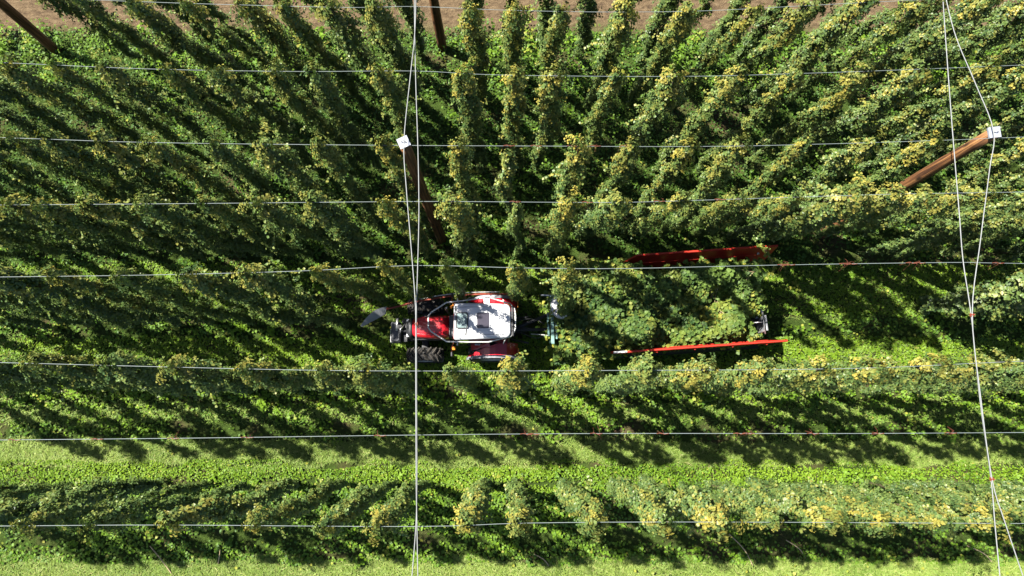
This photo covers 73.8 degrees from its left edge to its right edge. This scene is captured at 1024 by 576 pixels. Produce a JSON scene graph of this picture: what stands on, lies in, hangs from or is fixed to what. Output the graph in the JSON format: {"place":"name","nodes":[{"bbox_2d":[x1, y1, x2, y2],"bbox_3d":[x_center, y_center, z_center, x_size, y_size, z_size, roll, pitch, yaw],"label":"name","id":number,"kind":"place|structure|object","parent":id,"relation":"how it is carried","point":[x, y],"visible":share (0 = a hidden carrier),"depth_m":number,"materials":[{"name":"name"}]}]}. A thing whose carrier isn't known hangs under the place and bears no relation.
{"place":"outdoors","nodes":[
{"label":"outdoors","id":0,"kind":"place"},
{"bbox_2d":[0,0,1023,575],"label":"ground","id":1,"kind":"structure","parent":0,"point":[34,12],"depth_m":20.15,"materials":[{"name":"green plant"}]},
{"bbox_2d":[0,74,131,159],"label":"hop bine","id":2,"kind":"object","parent":1,"relation":"on","point":[8,92],"visible":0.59,"depth_m":16.39,"materials":[{"name":"green plant"}]},
{"bbox_2d":[0,208,158,260],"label":"hop bine","id":3,"kind":"object","parent":1,"relation":"on","point":[14,220],"visible":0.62,"depth_m":15.71,"materials":[{"name":"green plant"}]},
{"bbox_2d":[0,476,166,540],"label":"hop bine","id":4,"kind":"object","parent":1,"relation":"on","point":[133,485],"visible":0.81,"depth_m":15.38,"materials":[{"name":"green plant"}]},
{"bbox_2d":[0,130,174,228],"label":"hop bine","id":5,"kind":"object","parent":1,"relation":"on","point":[31,151],"visible":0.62,"depth_m":14.55,"materials":[{"name":"green plant"}]},
{"bbox_2d":[0,51,177,172],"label":"hop bine","id":6,"kind":"object","parent":1,"relation":"on","point":[114,125],"visible":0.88,"depth_m":15.32,"materials":[{"name":"green plant"}]},
{"bbox_2d":[0,263,182,327],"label":"hop bine","id":7,"kind":"object","parent":1,"relation":"on","point":[99,308],"visible":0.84,"depth_m":15.02,"materials":[{"name":"green plant"}]},
{"bbox_2d":[0,193,197,259],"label":"hop bine","id":8,"kind":"object","parent":1,"relation":"on","point":[29,215],"visible":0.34,"depth_m":14.16,"materials":[{"name":"green plant"}]},
{"bbox_2d":[18,346,194,393],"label":"hop bine","id":9,"kind":"object","parent":1,"relation":"on","point":[55,363],"visible":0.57,"depth_m":13.62,"materials":[{"name":"green plant"}]},
{"bbox_2d":[8,478,209,540],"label":"hop bine","id":10,"kind":"object","parent":1,"relation":"on","point":[41,517],"visible":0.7,"depth_m":13.21,"materials":[{"name":"green plant"}]},
{"bbox_2d":[30,197,213,261],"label":"hop bine","id":11,"kind":"object","parent":1,"relation":"on","point":[66,214],"visible":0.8,"depth_m":14.83,"materials":[{"name":"green plant"}]},
{"bbox_2d":[33,127,211,236],"bbox_3d":[-9.038,-2.195,16.893,0.797,7.669,0.847,27,80,5],"label":"hop bine","id":12,"kind":"object","parent":1,"relation":"on","point":[72,155],"visible":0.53,"depth_m":14.46,"materials":[{"name":"green plant"}]},
{"bbox_2d":[40,262,218,326],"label":"hop bine","id":13,"kind":"object","parent":1,"relation":"on","point":[113,293],"visible":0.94,"depth_m":14.76,"materials":[{"name":"green plant"}]},
{"bbox_2d":[46,59,222,170],"bbox_3d":[-8.985,-4.075,17.267,0.796,7.682,0.672,-4,84,0],"label":"hop bine","id":14,"kind":"object","parent":1,"relation":"on","point":[100,91],"visible":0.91,"depth_m":15.75,"materials":[{"name":"green plant"}]},
{"bbox_2d":[65,0,231,106],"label":"hop bine","id":15,"kind":"object","parent":1,"relation":"on","point":[97,15],"visible":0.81,"depth_m":15.85,"materials":[{"name":"green plant"}]},
{"bbox_2d":[73,193,246,257],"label":"hop bine","id":16,"kind":"object","parent":1,"relation":"on","point":[137,225],"visible":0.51,"depth_m":14.41,"materials":[{"name":"green plant"}]},
{"bbox_2d":[75,480,251,534],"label":"hop bine","id":17,"kind":"object","parent":1,"relation":"on","point":[115,518],"visible":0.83,"depth_m":13.31,"materials":[{"name":"green plant"}]},
{"bbox_2d":[87,125,241,237],"bbox_3d":[-8.149,-2.187,16.863,0.943,7.727,0.852,33,81,6],"label":"hop bine","id":18,"kind":"object","parent":1,"relation":"on","point":[123,156],"visible":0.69,"depth_m":15.00,"materials":[{"name":"green plant"}]},
{"bbox_2d":[90,48,246,164],"bbox_3d":[-8.226,-4.084,17.224,1.158,7.772,1.073,1,85,-1],"label":"hop bine","id":19,"kind":"object","parent":1,"relation":"on","point":[121,80],"visible":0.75,"depth_m":14.96,"materials":[{"name":"green plant"}]},
{"bbox_2d":[89,349,254,400],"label":"hop bine","id":20,"kind":"object","parent":1,"relation":"on","point":[144,375],"visible":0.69,"depth_m":13.58,"materials":[{"name":"green plant"}]},
{"bbox_2d":[109,266,255,326],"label":"hop bine","id":21,"kind":"object","parent":1,"relation":"on","point":[154,289],"visible":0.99,"depth_m":14.91,"materials":[{"name":"green plant"}]},
{"bbox_2d":[122,0,269,105],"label":"hop bine","id":22,"kind":"object","parent":1,"relation":"on","point":[154,20],"visible":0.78,"depth_m":15.55,"materials":[{"name":"green plant"}]},
{"bbox_2d":[130,190,274,258],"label":"hop bine","id":23,"kind":"object","parent":1,"relation":"on","point":[154,207],"visible":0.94,"depth_m":15.10,"materials":[{"name":"green plant"}]},
{"bbox_2d":[135,132,281,237],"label":"hop bine","id":24,"kind":"object","parent":1,"relation":"on","point":[176,161],"visible":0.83,"depth_m":14.84,"materials":[{"name":"green plant"}]},
{"bbox_2d":[158,61,281,166],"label":"hop bine","id":25,"kind":"object","parent":1,"relation":"on","point":[208,108],"visible":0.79,"depth_m":15.24,"materials":[{"name":"green plant"}]},
{"bbox_2d":[153,476,299,538],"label":"hop bine","id":26,"kind":"object","parent":1,"relation":"on","point":[200,512],"visible":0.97,"depth_m":13.85,"materials":[{"name":"green plant"}]},
{"bbox_2d":[155,353,305,407],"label":"hop bine","id":27,"kind":"object","parent":1,"relation":"on","point":[217,376],"visible":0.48,"depth_m":13.49,"materials":[{"name":"green plant"}]},
{"bbox_2d":[172,261,307,326],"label":"hop bine","id":28,"kind":"object","parent":1,"relation":"on","point":[225,288],"visible":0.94,"depth_m":14.49,"materials":[{"name":"green plant"}]},
{"bbox_2d":[175,0,308,100],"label":"hop bine","id":29,"kind":"object","parent":1,"relation":"on","point":[234,42],"visible":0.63,"depth_m":15.41,"materials":[{"name":"green plant"}]},
{"bbox_2d":[202,135,299,219],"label":"hop bine","id":30,"kind":"object","parent":1,"relation":"on","point":[220,152],"visible":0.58,"depth_m":14.40,"materials":[{"name":"green plant"}]},
{"bbox_2d":[194,193,313,259],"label":"hop bine","id":31,"kind":"object","parent":1,"relation":"on","point":[242,222],"visible":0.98,"depth_m":15.30,"materials":[{"name":"green plant"}]},
{"bbox_2d":[203,64,322,171],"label":"hop bine","id":32,"kind":"object","parent":1,"relation":"on","point":[226,81],"visible":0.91,"depth_m":15.41,"materials":[{"name":"green plant"}]},
{"bbox_2d":[227,0,341,102],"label":"hop bine","id":33,"kind":"object","parent":1,"relation":"on","point":[256,16],"visible":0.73,"depth_m":15.36,"materials":[{"name":"green plant"}]},
{"bbox_2d":[233,356,342,395],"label":"hop bine","id":34,"kind":"object","parent":1,"relation":"on","point":[278,380],"visible":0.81,"depth_m":13.84,"materials":[{"name":"green plant"}]},
{"bbox_2d":[230,259,348,328],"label":"hop bine","id":35,"kind":"object","parent":1,"relation":"on","point":[305,305],"visible":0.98,"depth_m":14.63,"materials":[{"name":"green plant"}]},
{"bbox_2d":[251,122,337,223],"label":"hop bine","id":36,"kind":"object","parent":1,"relation":"on","point":[273,157],"visible":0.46,"depth_m":14.39,"materials":[{"name":"green plant"}]},
{"bbox_2d":[241,475,348,538],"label":"hop bine","id":37,"kind":"object","parent":1,"relation":"on","point":[320,494],"visible":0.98,"depth_m":13.65,"materials":[{"name":"green plant"}]},
{"bbox_2d":[236,188,354,259],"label":"hop bine","id":38,"kind":"object","parent":1,"relation":"on","point":[267,209],"visible":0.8,"depth_m":14.34,"materials":[{"name":"green plant"}]},
{"bbox_2d":[264,57,357,169],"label":"hop bine","id":39,"kind":"object","parent":1,"relation":"on","point":[285,88],"visible":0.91,"depth_m":15.21,"materials":[{"name":"green plant"}]},
{"bbox_2d":[274,0,368,112],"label":"hop bine","id":40,"kind":"object","parent":1,"relation":"on","point":[310,40],"visible":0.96,"depth_m":15.80,"materials":[{"name":"green plant"}]},
{"bbox_2d":[300,59,381,171],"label":"hop bine","id":41,"kind":"object","parent":1,"relation":"on","point":[330,101],"visible":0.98,"depth_m":15.88,"materials":[{"name":"green plant"}]},
{"bbox_2d":[298,188,384,260],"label":"hop bine","id":42,"kind":"object","parent":1,"relation":"on","point":[345,229],"visible":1,"depth_m":14.59,"materials":[{"name":"green plant"}]},
{"bbox_2d":[310,135,391,238],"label":"hop bine","id":43,"kind":"object","parent":1,"relation":"on","point":[362,201],"visible":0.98,"depth_m":15.43,"materials":[{"name":"green plant"}]},
{"bbox_2d":[311,479,397,539],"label":"hop bine","id":44,"kind":"object","parent":1,"relation":"on","point":[364,498],"visible":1,"depth_m":13.53,"materials":[{"name":"green plant"}]},
{"bbox_2d":[314,0,395,107],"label":"hop bine","id":45,"kind":"object","parent":1,"relation":"on","point":[351,45],"visible":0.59,"depth_m":14.93,"materials":[{"name":"green plant"}]},
{"bbox_2d":[345,353,423,402],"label":"hop bine","id":46,"kind":"object","parent":1,"relation":"on","point":[381,380],"visible":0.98,"depth_m":13.69,"materials":[{"name":"green plant"}]},
{"bbox_2d":[362,0,425,109],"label":"hop bine","id":47,"kind":"object","parent":1,"relation":"on","point":[386,32],"visible":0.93,"depth_m":15.83,"materials":[{"name":"green plant"}]},
{"bbox_2d":[366,62,426,171],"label":"hop bine","id":48,"kind":"object","parent":1,"relation":"on","point":[388,86],"visible":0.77,"depth_m":14.99,"materials":[{"name":"green plant"}]},
{"bbox_2d":[360,479,432,546],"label":"hop bine","id":49,"kind":"object","parent":1,"relation":"on","point":[398,508],"visible":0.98,"depth_m":13.13,"materials":[{"name":"green plant"}]},
{"bbox_2d":[360,291,547,363],"bbox_3d":[-1.611,1.055,18.884,5.278,2.596,1.876,-1,79,0],"label":"tractor","id":50,"kind":"object","parent":1,"relation":"on","point":[483,326],"visible":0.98,"depth_m":18.67,"materials":[{"name":"metal"}]},
{"bbox_2d":[433,184,491,261],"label":"hop bine","id":51,"kind":"object","parent":1,"relation":"on","point":[460,216],"visible":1,"depth_m":14.39,"materials":[{"name":"green plant"}]},
{"bbox_2d":[443,133,482,237],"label":"hop bine","id":52,"kind":"object","parent":1,"relation":"on","point":[457,154],"visible":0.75,"depth_m":14.57,"materials":[{"name":"green plant"}]},
{"bbox_2d":[448,62,492,172],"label":"hop bine","id":53,"kind":"object","parent":1,"relation":"on","point":[462,86],"visible":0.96,"depth_m":15.08,"materials":[{"name":"green plant"}]},
{"bbox_2d":[453,476,493,536],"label":"hop bine","id":54,"kind":"object","parent":1,"relation":"on","point":[475,506],"visible":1,"depth_m":13.06,"materials":[{"name":"green plant"}]},
{"bbox_2d":[457,1,495,108],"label":"hop bine","id":55,"kind":"object","parent":1,"relation":"on","point":[471,17],"visible":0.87,"depth_m":15.62,"materials":[{"name":"green plant"}]},
{"bbox_2d":[489,0,533,95],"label":"hop bine","id":56,"kind":"object","parent":1,"relation":"on","point":[513,37],"visible":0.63,"depth_m":15.13,"materials":[{"name":"green plant"}]},
{"bbox_2d":[0,259,1023,575],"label":"grass","id":57,"kind":"structure","parent":1,"relation":"on","point":[960,449],"depth_m":19.41,"materials":[{"name":"green plant"}]},
{"bbox_2d":[0,259,1023,495],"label":"clover","id":58,"kind":"object","parent":1,"relation":"on","point":[736,482],"visible":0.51,"depth_m":19.90,"materials":[{"name":"green plant"}]},
{"bbox_2d":[0,26,1023,567],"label":"undergrowth","id":59,"kind":"object","parent":1,"relation":"on","point":[430,498],"visible":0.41,"depth_m":20.09,"materials":[{"name":"green plant"}]},
{"bbox_2d":[0,0,1023,568],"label":"weeds","id":60,"kind":"object","parent":1,"relation":"on","point":[262,406],"visible":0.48,"depth_m":20.05,"materials":[{"name":"green plant"}]},
{"bbox_2d":[498,64,529,171],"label":"hop bine","id":61,"kind":"object","parent":1,"relation":"on","point":[514,102],"visible":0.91,"depth_m":15.44,"materials":[{"name":"green plant"}]},
{"bbox_2d":[528,59,573,170],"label":"hop bine","id":62,"kind":"object","parent":1,"relation":"on","point":[549,100],"visible":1,"depth_m":15.15,"materials":[{"name":"green plant"}]},
{"bbox_2d":[554,475,613,541],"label":"hop bine","id":63,"kind":"object","parent":1,"relation":"on","point":[590,510],"visible":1,"depth_m":13.16,"materials":[{"name":"green plant"}]},
{"bbox_2d":[578,64,627,167],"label":"hop bine","id":64,"kind":"object","parent":1,"relation":"on","point":[601,108],"visible":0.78,"depth_m":15.07,"materials":[{"name":"green plant"}]},
{"bbox_2d":[573,187,633,239],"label":"hop bine","id":65,"kind":"object","parent":1,"relation":"on","point":[599,216],"visible":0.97,"depth_m":14.24,"materials":[{"name":"green plant"}]},
{"bbox_2d":[583,0,640,110],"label":"hop bine","id":66,"kind":"object","parent":1,"relation":"on","point":[612,44],"visible":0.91,"depth_m":15.17,"materials":[{"name":"green plant"}]},
{"bbox_2d":[595,350,663,405],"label":"hop bine","id":67,"kind":"object","parent":1,"relation":"on","point":[625,383],"visible":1,"depth_m":13.93,"materials":[{"name":"green plant"}]},
{"bbox_2d":[606,474,681,539],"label":"hop bine","id":68,"kind":"object","parent":1,"relation":"on","point":[652,513],"visible":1,"depth_m":13.41,"materials":[{"name":"green plant"}]},
{"bbox_2d":[516,245,787,353],"bbox_3d":[3.449,0.590,19.134,7.590,2.254,2.686,-4,79,-1],"label":"hop trailer","id":69,"kind":"object","parent":1,"relation":"on","point":[659,260],"visible":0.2,"depth_m":18.45,"materials":[{"name":"metal"}]},
{"bbox_2d":[535,254,774,365],"bbox_3d":[3.866,0.446,18.385,6.318,2.262,3.009,-4,79,-1],"label":"bine heap","id":70,"kind":"object","parent":69,"relation":"in","point":[651,307],"visible":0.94,"depth_m":18.02,"materials":[{"name":"green plant"}]},
{"bbox_2d":[626,63,688,164],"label":"hop bine","id":71,"kind":"object","parent":1,"relation":"on","point":[666,90],"visible":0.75,"depth_m":14.70,"materials":[{"name":"green plant"}]},
{"bbox_2d":[625,1,699,107],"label":"hop bine","id":72,"kind":"object","parent":1,"relation":"on","point":[675,31],"visible":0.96,"depth_m":15.97,"materials":[{"name":"green plant"}]},
{"bbox_2d":[624,135,702,236],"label":"hop bine","id":73,"kind":"object","parent":1,"relation":"on","point":[648,195],"visible":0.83,"depth_m":14.98,"materials":[{"name":"green plant"}]},
{"bbox_2d":[635,352,720,400],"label":"hop bine","id":74,"kind":"object","parent":1,"relation":"on","point":[691,375],"visible":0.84,"depth_m":13.84,"materials":[{"name":"green plant"}]},
{"bbox_2d":[636,472,748,543],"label":"hop bine","id":75,"kind":"object","parent":1,"relation":"on","point":[703,508],"visible":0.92,"depth_m":13.13,"materials":[{"name":"green plant"}]},
{"bbox_2d":[651,63,749,171],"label":"hop bine","id":76,"kind":"object","parent":1,"relation":"on","point":[717,100],"visible":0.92,"depth_m":15.50,"materials":[{"name":"green plant"}]},
{"bbox_2d":[658,131,755,238],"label":"hop bine","id":77,"kind":"object","parent":1,"relation":"on","point":[704,195],"visible":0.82,"depth_m":14.70,"materials":[{"name":"green plant"}]},
{"bbox_2d":[673,2,766,109],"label":"hop bine","id":78,"kind":"object","parent":1,"relation":"on","point":[722,47],"visible":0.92,"depth_m":15.84,"materials":[{"name":"green plant"}]},
{"bbox_2d":[671,355,775,402],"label":"hop bine","id":79,"kind":"object","parent":1,"relation":"on","point":[727,380],"visible":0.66,"depth_m":13.47,"materials":[{"name":"green plant"}]},
{"bbox_2d":[676,480,783,531],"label":"hop bine","id":80,"kind":"object","parent":1,"relation":"on","point":[744,508],"visible":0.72,"depth_m":13.06,"materials":[{"name":"green plant"}]},
{"bbox_2d":[695,65,804,173],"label":"hop bine","id":81,"kind":"object","parent":1,"relation":"on","point":[759,113],"visible":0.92,"depth_m":15.42,"materials":[{"name":"green plant"}]},
{"bbox_2d":[694,187,806,237],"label":"hop bine","id":82,"kind":"object","parent":1,"relation":"on","point":[766,207],"visible":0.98,"depth_m":15.30,"materials":[{"name":"green plant"}]},
{"bbox_2d":[707,0,819,108],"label":"hop bine","id":83,"kind":"object","parent":1,"relation":"on","point":[800,18],"visible":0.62,"depth_m":15.33,"materials":[{"name":"green plant"}]},
{"bbox_2d":[703,354,835,396],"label":"hop bine","id":84,"kind":"object","parent":1,"relation":"on","point":[808,373],"visible":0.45,"depth_m":13.25,"materials":[{"name":"green plant"}]},
{"bbox_2d":[703,478,849,535],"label":"hop bine","id":85,"kind":"object","parent":1,"relation":"on","point":[788,504],"visible":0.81,"depth_m":13.44,"materials":[{"name":"green plant"}]},
{"bbox_2d":[725,172,873,242],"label":"hop bine","id":86,"kind":"object","parent":1,"relation":"on","point":[831,202],"visible":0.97,"depth_m":14.44,"materials":[{"name":"green plant"}]},
{"bbox_2d":[737,0,879,109],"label":"hop bine","id":87,"kind":"object","parent":1,"relation":"on","point":[854,11],"visible":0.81,"depth_m":15.69,"materials":[{"name":"green plant"}]},
{"bbox_2d":[743,59,875,169],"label":"hop bine","id":88,"kind":"object","parent":1,"relation":"on","point":[815,110],"visible":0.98,"depth_m":15.66,"materials":[{"name":"green plant"}]},
{"bbox_2d":[742,127,887,240],"bbox_3d":[7.108,-2.199,16.861,0.972,7.733,1.037,-43,82,-7],"label":"hop bine","id":89,"kind":"object","parent":1,"relation":"on","point":[839,159],"visible":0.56,"depth_m":14.23,"materials":[{"name":"green plant"}]},
{"bbox_2d":[747,354,894,402],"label":"hop bine","id":90,"kind":"object","parent":1,"relation":"on","point":[867,371],"visible":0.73,"depth_m":13.53,"materials":[{"name":"green plant"}]},
{"bbox_2d":[745,475,898,537],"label":"hop bine","id":91,"kind":"object","parent":1,"relation":"on","point":[866,511],"visible":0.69,"depth_m":13.33,"materials":[{"name":"green plant"}]},
{"bbox_2d":[781,59,934,171],"bbox_3d":[8.277,-3.982,17.254,1.078,7.688,0.910,20,85,2],"label":"hop bine","id":92,"kind":"object","parent":1,"relation":"on","point":[869,112],"visible":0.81,"depth_m":15.23,"materials":[{"name":"green plant"}]},
{"bbox_2d":[779,0,945,106],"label":"hop bine","id":93,"kind":"object","parent":1,"relation":"on","point":[918,9],"visible":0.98,"depth_m":16.05,"materials":[{"name":"green plant"}]},
{"bbox_2d":[780,480,953,535],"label":"hop bine","id":94,"kind":"object","parent":1,"relation":"on","point":[936,519],"visible":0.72,"depth_m":13.00,"materials":[{"name":"green plant"}]},
{"bbox_2d":[790,129,947,235],"bbox_3d":[8.221,-2.202,16.893,0.757,7.670,0.785,-11,79,-2],"label":"hop bine","id":95,"kind":"object","parent":1,"relation":"on","point":[909,156],"visible":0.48,"depth_m":14.27,"materials":[{"name":"green plant"}]},
{"bbox_2d":[816,178,999,238],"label":"hop bine","id":96,"kind":"object","parent":1,"relation":"on","point":[967,197],"visible":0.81,"depth_m":14.82,"materials":[{"name":"green plant"}]},
{"bbox_2d":[816,55,1002,170],"bbox_3d":[9.529,-4.026,17.218,0.977,7.766,0.905,34,85,2],"label":"hop bine","id":97,"kind":"object","parent":1,"relation":"on","point":[967,82],"visible":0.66,"depth_m":15.13,"materials":[{"name":"green plant"}]},
{"bbox_2d":[821,0,1002,103],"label":"hop bine","id":98,"kind":"object","parent":1,"relation":"on","point":[972,11],"visible":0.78,"depth_m":15.74,"materials":[{"name":"green plant"}]},
{"bbox_2d":[813,481,1013,543],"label":"hop bine","id":99,"kind":"object","parent":1,"relation":"on","point":[980,514],"visible":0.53,"depth_m":13.05,"materials":[{"name":"green plant"}]},
{"bbox_2d":[822,347,1012,397],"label":"hop bine","id":100,"kind":"object","parent":1,"relation":"on","point":[966,372],"visible":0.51,"depth_m":13.54,"materials":[{"name":"green plant"}]},
{"bbox_2d":[856,189,1023,255],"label":"hop bine","id":101,"kind":"object","parent":1,"relation":"on","point":[993,210],"visible":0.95,"depth_m":15.90,"materials":[{"name":"green plant"}]},
{"bbox_2d":[858,60,1023,171],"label":"hop bine","id":102,"kind":"object","parent":1,"relation":"on","point":[977,108],"visible":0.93,"depth_m":16.20,"materials":[{"name":"green plant"}]},
{"bbox_2d":[858,137,1023,237],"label":"hop bine","id":103,"kind":"object","parent":1,"relation":"on","point":[981,174],"visible":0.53,"depth_m":15.08,"materials":[{"name":"green plant"}]},
{"bbox_2d":[860,478,1023,522],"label":"hop bine","id":104,"kind":"object","parent":1,"relation":"on","point":[947,495],"visible":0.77,"depth_m":15.26,"materials":[{"name":"green plant"}]},
{"bbox_2d":[861,0,1023,105],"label":"hop bine","id":105,"kind":"object","parent":1,"relation":"on","point":[992,37],"visible":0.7,"depth_m":15.92,"materials":[{"name":"green plant"}]},
{"bbox_2d":[917,268,1023,321],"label":"hop bine","id":106,"kind":"object","parent":1,"relation":"on","point":[1007,293],"visible":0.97,"depth_m":17.32,"materials":[{"name":"green plant"}]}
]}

